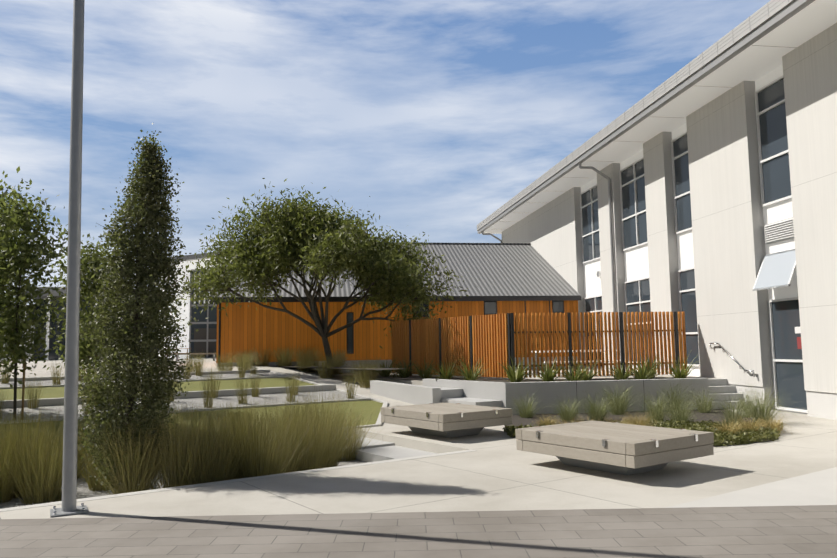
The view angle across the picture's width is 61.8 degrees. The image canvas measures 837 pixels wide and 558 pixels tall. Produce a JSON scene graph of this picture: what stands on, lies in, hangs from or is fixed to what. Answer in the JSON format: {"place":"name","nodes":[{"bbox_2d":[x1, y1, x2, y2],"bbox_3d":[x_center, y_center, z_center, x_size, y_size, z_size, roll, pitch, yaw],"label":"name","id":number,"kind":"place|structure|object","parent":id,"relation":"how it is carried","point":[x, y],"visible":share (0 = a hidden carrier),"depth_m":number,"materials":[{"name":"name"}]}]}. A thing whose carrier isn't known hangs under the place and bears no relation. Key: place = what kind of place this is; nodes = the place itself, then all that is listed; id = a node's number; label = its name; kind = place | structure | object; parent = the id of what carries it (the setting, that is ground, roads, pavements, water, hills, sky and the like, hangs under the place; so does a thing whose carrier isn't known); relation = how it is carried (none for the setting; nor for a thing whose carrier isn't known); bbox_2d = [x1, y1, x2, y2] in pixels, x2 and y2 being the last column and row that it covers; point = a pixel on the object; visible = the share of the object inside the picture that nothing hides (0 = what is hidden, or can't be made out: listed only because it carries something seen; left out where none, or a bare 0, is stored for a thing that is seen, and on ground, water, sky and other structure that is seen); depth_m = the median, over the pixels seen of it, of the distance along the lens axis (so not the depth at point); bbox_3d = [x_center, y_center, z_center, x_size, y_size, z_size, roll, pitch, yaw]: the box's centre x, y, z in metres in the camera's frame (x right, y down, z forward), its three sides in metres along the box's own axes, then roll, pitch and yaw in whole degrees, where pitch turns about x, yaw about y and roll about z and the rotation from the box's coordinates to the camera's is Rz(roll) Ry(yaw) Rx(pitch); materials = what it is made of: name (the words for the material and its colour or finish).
{"place":"outdoors","nodes":[
{"label":"outdoors","id":0,"kind":"place"},
{"bbox_2d":[0,457,367,508],"bbox_3d":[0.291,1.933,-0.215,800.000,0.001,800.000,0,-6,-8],"label":"ground","id":1,"kind":"structure","parent":0,"point":[83,491],"depth_m":9.74,"materials":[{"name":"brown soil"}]},
{"bbox_2d":[0,385,394,504],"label":"ornamental grasses","id":2,"kind":"object","parent":1,"relation":"on","point":[298,442],"visible":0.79,"depth_m":9.36,"materials":[{"name":"green plant"}]},
{"bbox_2d":[0,0,769,304],"label":"sky","id":3,"kind":"structure","parent":0,"point":[439,113],"materials":[{"name":"blue"}]},
{"bbox_2d":[0,505,836,557],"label":"paved path","id":4,"kind":"structure","parent":0,"point":[808,531],"depth_m":6.05,"materials":[{"name":"grey stone"}]},
{"bbox_2d":[0,358,836,518],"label":"plaza paving","id":5,"kind":"structure","parent":0,"point":[492,468],"depth_m":8.36,"materials":[{"name":"concrete"}]},
{"bbox_2d":[1,305,34,360],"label":"distant buildings","id":6,"kind":"structure","parent":5,"relation":"on","point":[27,314],"depth_m":59.29,"materials":[{"name":"white"}]},
{"bbox_2d":[50,0,87,517],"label":"light pole","id":7,"kind":"object","parent":5,"relation":"on","point":[69,474],"visible":1,"depth_m":7.33,"materials":[{"name":"silver metal"}]},
{"bbox_2d":[16,252,225,360],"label":"building","id":8,"kind":"structure","parent":5,"relation":"on","point":[203,339],"depth_m":54.05,"materials":[{"name":"white paint"}]},
{"bbox_2d":[176,353,214,361],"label":"bench","id":9,"kind":"object","parent":5,"relation":"on","point":[177,357],"visible":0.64,"depth_m":40.20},
{"bbox_2d":[0,367,413,473],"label":"garden terraces","id":10,"kind":"object","parent":5,"relation":"on","point":[218,401],"visible":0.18,"depth_m":17.53,"materials":[{"name":"plant"}]},
{"bbox_2d":[0,243,39,370],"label":"young tree","id":11,"kind":"object","parent":10,"relation":"on","point":[4,249],"visible":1,"depth_m":12.81,"materials":[{"name":"green plant"}]},
{"bbox_2d":[0,171,49,370],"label":"young tree","id":12,"kind":"object","parent":10,"relation":"on","point":[5,201],"depth_m":14.99,"materials":[{"name":"green plant"}]},
{"bbox_2d":[0,166,85,420],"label":"young tree","id":13,"kind":"object","parent":10,"relation":"on","point":[34,250],"depth_m":13.82,"materials":[{"name":"green plant"}]},
{"bbox_2d":[27,233,128,396],"bbox_3d":[-7.669,0.865,16.190,2.558,3.987,2.617,0,-6,-8],"label":"young tree","id":14,"kind":"object","parent":10,"relation":"on","point":[85,289],"depth_m":15.97,"materials":[{"name":"green plant"}]},
{"bbox_2d":[77,123,200,494],"bbox_3d":[-3.817,0.386,9.352,1.654,5.058,1.929,0,-6,-8],"label":"columnar tree","id":15,"kind":"object","parent":10,"relation":"on","point":[110,392],"depth_m":9.22,"materials":[{"name":"green plant"}]},
{"bbox_2d":[0,345,410,418],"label":"ornamental grasses","id":16,"kind":"object","parent":10,"relation":"on","point":[245,362],"visible":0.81,"depth_m":21.61,"materials":[{"name":"green plant"}]},
{"bbox_2d":[0,367,436,461],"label":"terraced seat walls","id":17,"kind":"structure","parent":10,"relation":"on","point":[377,450],"depth_m":16.03,"materials":[{"name":"concrete"}]},
{"bbox_2d":[175,178,477,368],"bbox_3d":[-3.263,-0.204,24.137,10.315,6.639,6.585,0,-6,-8],"label":"tree","id":18,"kind":"object","parent":10,"relation":"on","point":[263,250],"depth_m":23.68,"materials":[{"name":"green plant"}]},
{"bbox_2d":[211,241,580,371],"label":"building","id":19,"kind":"structure","parent":5,"relation":"on","point":[521,278],"depth_m":27.58,"materials":[{"name":"paint"}]},
{"bbox_2d":[381,403,511,437],"bbox_3d":[0.496,2.665,13.149,1.595,0.476,2.000,3,-7,-35],"label":"timber bench","id":20,"kind":"object","parent":5,"relation":"on","point":[445,420],"visible":0.98,"depth_m":12.61,"materials":[{"name":"wood"}]},
{"bbox_2d":[391,403,497,416],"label":"skate stoppers","id":21,"kind":"object","parent":20,"relation":"attached to","point":[427,413],"visible":0.48,"depth_m":12.57,"materials":[{"name":"silver metal"}]},
{"bbox_2d":[276,365,708,414],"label":"planter walls","id":22,"kind":"structure","parent":5,"relation":"on","point":[488,392],"depth_m":16.94,"materials":[{"name":"grey concrete"}]},
{"bbox_2d":[345,368,715,385],"bbox_3d":[1.586,3.403,21.981,11.570,0.680,10.780,0,-6,-8],"label":"planting bed","id":23,"kind":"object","parent":5,"relation":"on","point":[415,382],"depth_m":20.45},
{"bbox_2d":[367,350,698,381],"bbox_3d":[2.191,2.736,19.182,10.535,1.432,4.108,-4,-6,30],"label":"planter flax","id":24,"kind":"object","parent":23,"relation":"on","point":[579,375],"visible":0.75,"depth_m":17.91,"materials":[{"name":"green plant"}]},
{"bbox_2d":[392,311,686,379],"bbox_3d":[2.679,1.968,20.314,9.312,1.820,2.921,-4,-6,26],"label":"slatted fence","id":25,"kind":"object","parent":23,"relation":"on","point":[472,340],"visible":0.81,"depth_m":19.38,"materials":[{"name":"orange wood"}]},
{"bbox_2d":[535,350,620,375],"bbox_3d":[4.866,2.550,21.218,2.500,0.770,1.400,0,-6,-8],"label":"bench","id":26,"kind":"object","parent":23,"relation":"on","point":[568,361],"visible":0.08,"depth_m":21.11,"materials":[{"name":"white"}]},
{"bbox_2d":[515,420,713,474],"bbox_3d":[2.574,2.263,9.330,1.595,0.476,2.000,3,-7,-35],"label":"timber bench","id":27,"kind":"object","parent":5,"relation":"on","point":[629,449],"visible":1,"depth_m":8.83,"materials":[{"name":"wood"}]},
{"bbox_2d":[534,422,697,446],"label":"skate stoppers","id":28,"kind":"object","parent":27,"relation":"attached to","point":[604,440],"visible":0.46,"depth_m":8.75,"materials":[{"name":"silver metal"}]},
{"bbox_2d":[505,409,775,446],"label":"planting bed soil","id":29,"kind":"structure","parent":5,"relation":"on","point":[516,420],"depth_m":15.39,"materials":[{"name":"brown soil"}]},
{"bbox_2d":[502,417,782,446],"bbox_3d":[4.003,2.755,12.655,4.895,0.317,2.999,-3,-6,22],"label":"ground cover mat","id":30,"kind":"object","parent":29,"relation":"on","point":[739,437],"visible":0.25,"depth_m":12.17,"materials":[{"name":"green plant"}]},
{"bbox_2d":[502,376,816,426],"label":"ornamental grasses","id":31,"kind":"object","parent":29,"relation":"on","point":[755,411],"visible":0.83,"depth_m":14.73,"materials":[{"name":"green plant"}]},
{"bbox_2d":[531,409,791,433],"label":"groundcover plants","id":32,"kind":"object","parent":29,"relation":"on","point":[730,427],"visible":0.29,"depth_m":12.41,"materials":[{"name":"green plant"}]},
{"bbox_2d":[477,0,836,419],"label":"building","id":33,"kind":"structure","parent":5,"relation":"on","point":[700,190],"depth_m":17.88,"materials":[{"name":"paint"}]},
{"bbox_2d":[709,342,756,376],"bbox_3d":[7.989,2.035,17.818,0.111,0.842,1.840,0,-6,-8],"label":"stair handrail","id":34,"kind":"object","parent":33,"relation":"attached to","point":[742,367],"visible":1,"depth_m":17.54,"materials":[{"name":"silver metal"}]},
{"bbox_2d":[708,378,749,408],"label":"entrance stairs","id":35,"kind":"structure","parent":5,"relation":"on","point":[722,385],"depth_m":17.67,"materials":[{"name":"concrete"}]},
{"bbox_2d":[666,467,836,507],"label":"concrete pavement","id":36,"kind":"structure","parent":0,"point":[817,488],"depth_m":7.44,"materials":[{"name":"beige concrete"}]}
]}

